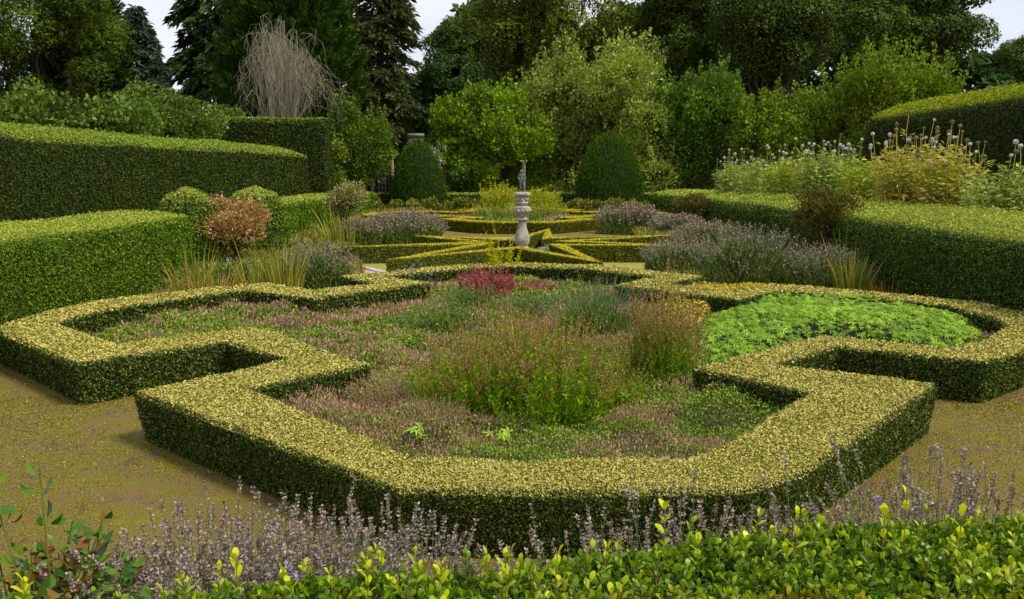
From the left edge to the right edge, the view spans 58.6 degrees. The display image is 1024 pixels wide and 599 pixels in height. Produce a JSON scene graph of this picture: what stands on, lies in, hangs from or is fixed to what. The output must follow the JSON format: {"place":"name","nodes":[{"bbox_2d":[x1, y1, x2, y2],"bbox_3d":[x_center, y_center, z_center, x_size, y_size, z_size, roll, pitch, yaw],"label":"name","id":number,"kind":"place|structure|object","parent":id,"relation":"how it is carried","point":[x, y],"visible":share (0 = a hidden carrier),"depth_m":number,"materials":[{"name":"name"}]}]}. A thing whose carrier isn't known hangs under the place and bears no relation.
{"place":"outdoors","nodes":[
{"label":"outdoors","id":0,"kind":"place"},
{"bbox_2d":[200,237,644,279],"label":"lawn","id":1,"kind":"structure","parent":0,"point":[382,266],"depth_m":25.71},
{"bbox_2d":[194,191,276,260],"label":"shrub","id":2,"kind":"object","parent":1,"relation":"on","point":[233,220],"visible":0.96,"depth_m":24.93,"materials":[{"name":"brown plant"}]},
{"bbox_2d":[309,204,378,245],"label":"iris clump","id":3,"kind":"object","parent":1,"relation":"on","point":[341,235],"visible":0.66,"depth_m":31.87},
{"bbox_2d":[333,228,693,271],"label":"box hedge","id":4,"kind":"object","parent":1,"relation":"on","point":[427,251],"visible":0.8,"depth_m":26.12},
{"bbox_2d":[513,160,531,247],"bbox_3d":[0.302,-2.612,26.796,0.840,2.926,0.840,0,8,0],"label":"garden statue","id":5,"kind":"object","parent":1,"relation":"on","point":[522,210],"visible":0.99,"depth_m":26.67,"materials":[{"name":"stone"}]},
{"bbox_2d":[0,191,1023,598],"bbox_3d":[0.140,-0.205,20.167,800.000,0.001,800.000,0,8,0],"label":"ground","id":6,"kind":"structure","parent":0,"point":[134,497],"depth_m":7.83,"materials":[{"name":"soil"}]},
{"bbox_2d":[0,74,86,129],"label":"leafy shrub","id":7,"kind":"object","parent":6,"relation":"on","point":[34,104],"visible":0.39,"depth_m":28.75,"materials":[{"name":"green plant"}]},
{"bbox_2d":[0,0,137,110],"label":"tree","id":8,"kind":"object","parent":6,"relation":"on","point":[80,37],"visible":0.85,"depth_m":55.67,"materials":[{"name":"green plant"}]},
{"bbox_2d":[29,0,139,101],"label":"tree","id":9,"kind":"object","parent":6,"relation":"on","point":[52,73],"visible":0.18,"depth_m":61.43,"materials":[{"name":"green plant"}]},
{"bbox_2d":[0,209,193,325],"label":"box hedge","id":10,"kind":"object","parent":6,"relation":"on","point":[51,264],"visible":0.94,"depth_m":17.14,"materials":[{"name":"plant"}]},
{"bbox_2d":[67,89,165,136],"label":"leafy shrub","id":11,"kind":"object","parent":6,"relation":"on","point":[114,113],"visible":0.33,"depth_m":31.85,"materials":[{"name":"green plant"}]},
{"bbox_2d":[115,4,175,95],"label":"conifer","id":12,"kind":"object","parent":6,"relation":"on","point":[151,67],"visible":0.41,"depth_m":63.75,"materials":[{"name":"green plant"}]},
{"bbox_2d":[0,121,310,221],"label":"yew hedge","id":13,"kind":"object","parent":6,"relation":"on","point":[47,172],"visible":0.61,"depth_m":25.86,"materials":[{"name":"plant"}]},
{"bbox_2d":[117,74,228,140],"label":"leafy shrub","id":14,"kind":"object","parent":6,"relation":"on","point":[182,117],"visible":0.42,"depth_m":42.53,"materials":[{"name":"green plant"}]},
{"bbox_2d":[157,186,227,266],"bbox_3d":[-8.936,-2.008,25.233,2.013,2.247,2.207,0,8,0],"label":"box mound","id":15,"kind":"object","parent":6,"relation":"on","point":[186,201],"visible":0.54,"depth_m":24.61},
{"bbox_2d":[160,230,227,291],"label":"iris clump","id":16,"kind":"object","parent":6,"relation":"on","point":[208,278],"visible":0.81,"depth_m":19.26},
{"bbox_2d":[161,0,241,116],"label":"conifer","id":17,"kind":"object","parent":6,"relation":"on","point":[191,64],"visible":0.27,"depth_m":69.49,"materials":[{"name":"green plant"}]},
{"bbox_2d":[225,185,292,257],"bbox_3d":[-7.997,-2.453,28.505,2.181,2.235,2.388,0,8,0],"label":"box mound","id":18,"kind":"object","parent":6,"relation":"on","point":[280,227],"visible":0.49,"depth_m":27.93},
{"bbox_2d":[198,116,336,192],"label":"yew hedge","id":19,"kind":"object","parent":6,"relation":"on","point":[310,138],"visible":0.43,"depth_m":46.87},
{"bbox_2d":[254,231,313,287],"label":"iris clump","id":20,"kind":"object","parent":6,"relation":"on","point":[286,280],"visible":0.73,"depth_m":19.44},
{"bbox_2d":[204,0,375,120],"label":"conifer","id":21,"kind":"object","parent":6,"relation":"on","point":[332,23],"visible":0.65,"depth_m":57.70,"materials":[{"name":"green plant"}]},
{"bbox_2d":[231,15,351,134],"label":"bare weeping tree","id":22,"kind":"object","parent":6,"relation":"on","point":[284,95],"visible":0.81,"depth_m":49.06,"materials":[{"name":"grey plant"}]},
{"bbox_2d":[152,205,435,293],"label":"ornamental grass","id":23,"kind":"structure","parent":6,"relation":"on","point":[307,236],"depth_m":26.62,"materials":[{"name":"green plant"}]},
{"bbox_2d":[220,191,377,234],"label":"box hedge","id":24,"kind":"object","parent":6,"relation":"on","point":[300,213],"visible":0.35,"depth_m":37.12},
{"bbox_2d":[274,240,362,289],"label":"lavender bush","id":25,"kind":"object","parent":6,"relation":"on","point":[328,271],"visible":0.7,"depth_m":20.21,"materials":[{"name":"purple plant"}]},
{"bbox_2d":[322,179,370,222],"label":"shrub","id":26,"kind":"object","parent":6,"relation":"on","point":[347,194],"visible":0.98,"depth_m":37.98,"materials":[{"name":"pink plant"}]},
{"bbox_2d":[333,216,386,245],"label":"lavender bush","id":27,"kind":"object","parent":6,"relation":"on","point":[373,236],"visible":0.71,"depth_m":32.18,"materials":[{"name":"purple plant"}]},
{"bbox_2d":[326,87,394,190],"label":"climbing shrub","id":28,"kind":"object","parent":6,"relation":"on","point":[364,140],"visible":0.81,"depth_m":54.18,"materials":[{"name":"green plant"}]},
{"bbox_2d":[343,0,425,163],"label":"conifer","id":29,"kind":"object","parent":6,"relation":"on","point":[388,73],"visible":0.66,"depth_m":76.56,"materials":[{"name":"green plant"}]},
{"bbox_2d":[345,370,427,411],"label":"flower spire clump","id":30,"kind":"object","parent":6,"relation":"on","point":[391,385],"visible":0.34,"depth_m":9.66,"materials":[{"name":"pink plant"}]},
{"bbox_2d":[361,207,449,244],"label":"lavender bush","id":31,"kind":"object","parent":6,"relation":"on","point":[402,227],"visible":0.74,"depth_m":32.92,"materials":[{"name":"purple plant"}]},
{"bbox_2d":[389,137,448,210],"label":"yew dome","id":32,"kind":"structure","parent":6,"relation":"on","point":[418,172],"depth_m":55.46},
{"bbox_2d":[391,390,470,431],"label":"flower spire clump","id":33,"kind":"object","parent":6,"relation":"on","point":[425,412],"visible":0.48,"depth_m":8.75,"materials":[{"name":"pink plant"}]},
{"bbox_2d":[396,294,483,336],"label":"herb bush","id":34,"kind":"object","parent":6,"relation":"on","point":[428,321],"visible":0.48,"depth_m":13.52,"materials":[{"name":"green plant"}]},
{"bbox_2d":[393,330,490,408],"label":"flower spire clump","id":35,"kind":"object","parent":6,"relation":"on","point":[435,386],"visible":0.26,"depth_m":9.57,"materials":[{"name":"green plant"}]},
{"bbox_2d":[408,48,495,141],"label":"broadleaf tree","id":36,"kind":"object","parent":6,"relation":"on","point":[436,75],"visible":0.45,"depth_m":78.79,"materials":[{"name":"green plant"}]},
{"bbox_2d":[421,14,497,77],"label":"broadleaf tree","id":37,"kind":"object","parent":6,"relation":"on","point":[446,36],"visible":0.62,"depth_m":91.39,"materials":[{"name":"green plant"}]},
{"bbox_2d":[441,145,481,192],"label":"leafy shrub","id":38,"kind":"object","parent":6,"relation":"on","point":[457,178],"visible":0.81,"depth_m":59.64,"materials":[{"name":"green plant"}]},
{"bbox_2d":[436,282,511,313],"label":"herb bush","id":39,"kind":"object","parent":6,"relation":"on","point":[475,298],"visible":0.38,"depth_m":15.40,"materials":[{"name":"green plant"}]},
{"bbox_2d":[417,285,549,424],"bbox_3d":[-0.213,0.563,9.272,1.372,1.509,1.146,3,9,23],"label":"flower spire clump","id":40,"kind":"object","parent":6,"relation":"on","point":[471,396],"visible":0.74,"depth_m":9.11,"materials":[{"name":"green plant"}]},
{"bbox_2d":[457,261,521,299],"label":"flower spire clump","id":41,"kind":"object","parent":6,"relation":"on","point":[498,283],"visible":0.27,"depth_m":16.96,"materials":[{"name":"red plant"}]},
{"bbox_2d":[422,77,559,192],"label":"fruit tree","id":42,"kind":"object","parent":6,"relation":"on","point":[493,131],"visible":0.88,"depth_m":60.01,"materials":[{"name":"green plant"}]},
{"bbox_2d":[479,176,519,214],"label":"flower spire clump","id":43,"kind":"object","parent":6,"relation":"on","point":[494,198],"visible":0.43,"depth_m":45.89,"materials":[{"name":"yellow plant"}]},
{"bbox_2d":[0,261,1023,558],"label":"box hedge","id":44,"kind":"object","parent":6,"relation":"on","point":[210,399],"visible":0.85,"depth_m":8.40,"materials":[{"name":"green plant"}]},
{"bbox_2d":[0,364,1023,598],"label":"moss","id":45,"kind":"object","parent":6,"relation":"on","point":[181,459],"visible":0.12,"depth_m":8.47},
{"bbox_2d":[378,191,651,204],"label":"box hedge","id":46,"kind":"object","parent":6,"relation":"on","point":[565,195],"visible":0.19,"depth_m":57.01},
{"bbox_2d":[362,208,674,233],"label":"box hedge","id":47,"kind":"object","parent":6,"relation":"on","point":[565,224],"visible":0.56,"depth_m":39.41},
{"bbox_2d":[471,199,566,219],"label":"flower spire clump","id":48,"kind":"object","parent":6,"relation":"on","point":[534,214],"visible":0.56,"depth_m":45.18,"materials":[{"name":"green plant"}]},
{"bbox_2d":[444,287,594,365],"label":"flower spire clump","id":49,"kind":"object","parent":6,"relation":"on","point":[508,336],"visible":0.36,"depth_m":11.55,"materials":[{"name":"green plant"}]},
{"bbox_2d":[491,290,552,324],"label":"herb bush","id":50,"kind":"object","parent":6,"relation":"on","point":[516,305],"visible":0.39,"depth_m":14.86,"materials":[{"name":"green plant"}]},
{"bbox_2d":[478,367,582,435],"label":"flower spire clump","id":51,"kind":"object","parent":6,"relation":"on","point":[534,424],"visible":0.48,"depth_m":8.74,"materials":[{"name":"green plant"}]},
{"bbox_2d":[86,273,993,464],"bbox_3d":[0.126,0.413,13.803,14.400,0.527,14.415,0,8,0],"label":"ground cover","id":52,"kind":"object","parent":6,"relation":"on","point":[700,423],"visible":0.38,"depth_m":9.57,"materials":[{"name":"plant"}]},
{"bbox_2d":[457,0,643,189],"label":"broadleaf tree","id":53,"kind":"object","parent":6,"relation":"on","point":[535,25],"visible":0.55,"depth_m":80.62,"materials":[{"name":"green plant"}]},
{"bbox_2d":[479,272,633,429],"bbox_3d":[0.460,0.517,9.072,1.437,1.655,1.456,6,10,36],"label":"flower spire clump","id":54,"kind":"object","parent":6,"relation":"on","point":[565,376],"visible":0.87,"depth_m":8.93,"materials":[{"name":"green plant"}]},
{"bbox_2d":[142,0,1022,190],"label":"wood","id":55,"kind":"object","parent":6,"relation":"on","point":[985,74],"visible":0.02,"depth_m":114.60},
{"bbox_2d":[506,26,682,192],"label":"fruit tree","id":56,"kind":"object","parent":6,"relation":"on","point":[604,95],"visible":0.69,"depth_m":62.41,"materials":[{"name":"green plant"}]},
{"bbox_2d":[533,270,655,338],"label":"lavender bush","id":57,"kind":"object","parent":6,"relation":"on","point":[609,312],"visible":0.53,"depth_m":13.32,"materials":[{"name":"green plant"}]},
{"bbox_2d":[573,131,645,209],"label":"yew dome","id":58,"kind":"structure","parent":6,"relation":"on","point":[610,167],"depth_m":55.05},
{"bbox_2d":[578,333,660,411],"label":"flower spire clump","id":59,"kind":"object","parent":6,"relation":"on","point":[623,398],"visible":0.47,"depth_m":9.57,"materials":[{"name":"green plant"}]},
{"bbox_2d":[589,201,664,234],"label":"lavender bush","id":60,"kind":"object","parent":6,"relation":"on","point":[625,219],"visible":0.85,"depth_m":38.01,"materials":[{"name":"purple plant"}]},
{"bbox_2d":[603,309,658,379],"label":"flower spire clump","id":61,"kind":"object","parent":6,"relation":"on","point":[634,361],"visible":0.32,"depth_m":10.80,"materials":[{"name":"green plant"}]},
{"bbox_2d":[613,236,712,385],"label":"flower spire clump","id":62,"kind":"object","parent":6,"relation":"on","point":[668,342],"visible":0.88,"depth_m":10.38,"materials":[{"name":"green plant"}]},
{"bbox_2d":[647,212,707,231],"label":"lavender bush","id":63,"kind":"object","parent":6,"relation":"on","point":[675,221],"visible":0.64,"depth_m":35.98,"materials":[{"name":"purple plant"}]},
{"bbox_2d":[623,0,734,184],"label":"broadleaf tree","id":64,"kind":"object","parent":6,"relation":"on","point":[675,25],"visible":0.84,"depth_m":79.27,"materials":[{"name":"green plant"}]},
{"bbox_2d":[638,234,719,273],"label":"lavender bush","id":65,"kind":"object","parent":6,"relation":"on","point":[659,256],"visible":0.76,"depth_m":22.75,"materials":[{"name":"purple plant"}]},
{"bbox_2d":[670,191,710,221],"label":"shrub","id":66,"kind":"object","parent":6,"relation":"on","point":[695,202],"visible":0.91,"depth_m":37.58,"materials":[{"name":"brown plant"}]},
{"bbox_2d":[643,51,753,189],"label":"fruit tree","id":67,"kind":"object","parent":6,"relation":"on","point":[704,111],"visible":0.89,"depth_m":61.01,"materials":[{"name":"green plant"}]},
{"bbox_2d":[653,281,765,322],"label":"golden herb","id":68,"kind":"object","parent":6,"relation":"on","point":[721,287],"visible":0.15,"depth_m":17.14,"materials":[{"name":"yellow plant"}]},
{"bbox_2d":[667,218,757,245],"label":"lavender bush","id":69,"kind":"object","parent":6,"relation":"on","point":[702,229],"visible":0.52,"depth_m":28.82,"materials":[{"name":"purple plant"}]},
{"bbox_2d":[711,148,757,194],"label":"globe flower","id":70,"kind":"object","parent":6,"relation":"on","point":[729,186],"visible":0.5,"depth_m":40.44,"materials":[{"name":"green plant"}]},
{"bbox_2d":[687,221,817,288],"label":"lavender bush","id":71,"kind":"object","parent":6,"relation":"on","point":[745,260],"visible":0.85,"depth_m":20.22,"materials":[{"name":"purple plant"}]},
{"bbox_2d":[732,146,787,194],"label":"globe flower","id":72,"kind":"object","parent":6,"relation":"on","point":[751,187],"visible":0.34,"depth_m":36.44,"materials":[{"name":"green plant"}]},
{"bbox_2d":[701,0,847,180],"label":"broadleaf tree","id":73,"kind":"object","parent":6,"relation":"on","point":[767,42],"visible":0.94,"depth_m":72.72,"materials":[{"name":"green plant"}]},
{"bbox_2d":[756,137,824,196],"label":"globe flower","id":74,"kind":"object","parent":6,"relation":"on","point":[785,184],"visible":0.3,"depth_m":32.40,"materials":[{"name":"green plant"}]},
{"bbox_2d":[727,72,860,191],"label":"fruit tree","id":75,"kind":"object","parent":6,"relation":"on","point":[772,126],"visible":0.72,"depth_m":55.13,"materials":[{"name":"green plant"}]},
{"bbox_2d":[781,240,873,287],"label":"lavender bush","id":76,"kind":"object","parent":6,"relation":"on","point":[814,272],"visible":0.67,"depth_m":19.64,"materials":[{"name":"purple plant"}]},
{"bbox_2d":[792,133,863,196],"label":"globe flower","id":77,"kind":"object","parent":6,"relation":"on","point":[809,175],"visible":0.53,"depth_m":28.94,"materials":[{"name":"green plant"}]},
{"bbox_2d":[650,188,1023,311],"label":"box hedge","id":78,"kind":"object","parent":6,"relation":"on","point":[955,252],"visible":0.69,"depth_m":18.01,"materials":[{"name":"plant"}]},
{"bbox_2d":[697,291,985,363],"bbox_3d":[4.851,0.400,14.042,5.154,0.816,6.302,0,8,0],"label":"geranium","id":79,"kind":"object","parent":6,"relation":"on","point":[773,322],"visible":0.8,"depth_m":13.02,"materials":[{"name":"green plant"}]},
{"bbox_2d":[822,248,886,290],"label":"iris clump","id":80,"kind":"object","parent":6,"relation":"on","point":[852,281],"visible":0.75,"depth_m":19.00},
{"bbox_2d":[818,0,895,92],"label":"broadleaf tree","id":81,"kind":"object","parent":6,"relation":"on","point":[845,51],"visible":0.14,"depth_m":84.01,"materials":[{"name":"green plant"}]},
{"bbox_2d":[827,140,897,202],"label":"globe flower","id":82,"kind":"object","parent":6,"relation":"on","point":[857,186],"visible":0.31,"depth_m":26.07,"materials":[{"name":"green plant"}]},
{"bbox_2d":[808,32,973,180],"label":"fruit tree","id":83,"kind":"object","parent":6,"relation":"on","point":[885,82],"visible":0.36,"depth_m":52.16,"materials":[{"name":"green plant"}]},
{"bbox_2d":[863,110,958,204],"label":"globe flower","id":84,"kind":"object","parent":6,"relation":"on","point":[896,186],"visible":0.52,"depth_m":23.70,"materials":[{"name":"green plant"}]},
{"bbox_2d":[837,0,1001,94],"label":"broadleaf tree","id":85,"kind":"object","parent":6,"relation":"on","point":[944,25],"visible":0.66,"depth_m":67.53,"materials":[{"name":"green plant"}]},
{"bbox_2d":[860,81,1023,207],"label":"yew hedge","id":86,"kind":"object","parent":6,"relation":"on","point":[993,118],"visible":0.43,"depth_m":26.47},
{"bbox_2d":[901,119,997,209],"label":"globe flower","id":87,"kind":"object","parent":6,"relation":"on","point":[945,192],"visible":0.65,"depth_m":21.91,"materials":[{"name":"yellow plant"}]},
{"bbox_2d":[956,139,1023,214],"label":"globe flower","id":88,"kind":"object","parent":6,"relation":"on","point":[1013,195],"visible":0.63,"depth_m":19.69,"materials":[{"name":"green plant"}]},
{"bbox_2d":[991,31,1023,86],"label":"broadleaf tree","id":89,"kind":"object","parent":6,"relation":"on","point":[1014,58],"visible":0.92,"depth_m":91.70,"materials":[{"name":"green plant"}]},
{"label":"terrace","id":90,"kind":"structure","parent":6,"relation":"on","visible":0},
{"bbox_2d":[0,461,71,598],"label":"peony","id":91,"kind":"object","parent":90,"relation":"on","point":[41,547],"visible":0.86,"depth_m":2.55,"materials":[{"name":"green plant"}]},
{"bbox_2d":[0,501,134,598],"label":"peony","id":92,"kind":"object","parent":90,"relation":"on","point":[78,529],"visible":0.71,"depth_m":2.56,"materials":[{"name":"green plant"}]},
{"bbox_2d":[0,525,140,598],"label":"peony","id":93,"kind":"object","parent":90,"relation":"on","point":[19,549],"visible":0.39,"depth_m":2.68,"materials":[{"name":"green plant"}]},
{"bbox_2d":[21,555,151,598],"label":"peony","id":94,"kind":"object","parent":90,"relation":"on","point":[131,567],"visible":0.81,"depth_m":2.47,"materials":[{"name":"green plant"}]},
{"bbox_2d":[36,538,247,598],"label":"lavender bush","id":95,"kind":"object","parent":90,"relation":"on","point":[114,558],"visible":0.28,"depth_m":2.54,"materials":[{"name":"purple plant"}]},
{"bbox_2d":[68,496,285,598],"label":"lavender bush","id":96,"kind":"object","parent":90,"relation":"on","point":[155,547],"visible":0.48,"depth_m":2.60,"materials":[{"name":"purple plant"}]},
{"bbox_2d":[139,475,359,598],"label":"lavender bush","id":97,"kind":"object","parent":90,"relation":"on","point":[217,578],"visible":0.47,"depth_m":2.56,"materials":[{"name":"purple plant"}]},
{"bbox_2d":[144,478,390,598],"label":"lavender bush","id":98,"kind":"object","parent":90,"relation":"on","point":[309,540],"visible":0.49,"depth_m":2.58,"materials":[{"name":"purple plant"}]},
{"bbox_2d":[224,496,474,590],"bbox_3d":[-0.415,0.915,2.507,0.654,0.691,0.629,0,8,0],"label":"lavender bush","id":99,"kind":"object","parent":90,"relation":"on","point":[295,571],"visible":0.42,"depth_m":2.54,"materials":[{"name":"purple plant"}]},
{"bbox_2d":[297,493,526,582],"bbox_3d":[-0.307,0.902,2.607,0.630,0.688,0.618,8,11,44],"label":"lavender bush","id":100,"kind":"object","parent":90,"relation":"on","point":[418,553],"visible":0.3,"depth_m":2.64,"materials":[{"name":"purple plant"}]},
{"bbox_2d":[10,485,1023,598],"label":"box hedge","id":101,"kind":"object","parent":90,"relation":"on","point":[967,558],"visible":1,"depth_m":1.93,"materials":[{"name":"green plant"}]},
{"bbox_2d":[495,479,688,566],"bbox_3d":[0.323,0.870,2.617,0.562,0.750,0.521,5,10,34],"label":"lavender bush","id":102,"kind":"object","parent":90,"relation":"on","point":[590,533],"visible":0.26,"depth_m":2.66,"materials":[{"name":"purple plant"}]},
{"bbox_2d":[599,468,745,564],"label":"lavender bush","id":103,"kind":"object","parent":90,"relation":"on","point":[723,519],"visible":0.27,"depth_m":2.76,"materials":[{"name":"purple plant"}]},
{"bbox_2d":[696,454,898,537],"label":"lavender bush","id":104,"kind":"object","parent":90,"relation":"on","point":[773,502],"visible":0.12,"depth_m":2.75,"materials":[{"name":"purple plant"}]},
{"bbox_2d":[761,443,989,537],"bbox_3d":[1.096,0.847,2.716,0.697,0.767,0.594,0,8,0],"label":"lavender bush","id":105,"kind":"object","parent":90,"relation":"on","point":[830,522],"visible":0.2,"depth_m":2.73,"materials":[{"name":"purple plant"}]},
{"bbox_2d":[802,437,1023,526],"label":"lavender bush","id":106,"kind":"object","parent":90,"relation":"on","point":[915,491],"visible":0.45,"depth_m":2.81,"materials":[{"name":"purple plant"}]},
{"bbox_2d":[896,447,1023,530],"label":"lavender bush","id":107,"kind":"object","parent":90,"relation":"on","point":[934,512],"visible":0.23,"depth_m":2.87,"materials":[{"name":"purple plant"}]},
{"bbox_2d":[0,0,1023,103],"label":"sky","id":108,"kind":"structure","parent":0,"point":[1009,14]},
{"bbox_2d":[790,185,865,252],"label":"shrub","id":109,"kind":"object","parent":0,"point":[826,206],"visible":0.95,"depth_m":22.19,"materials":[{"name":"green plant"}]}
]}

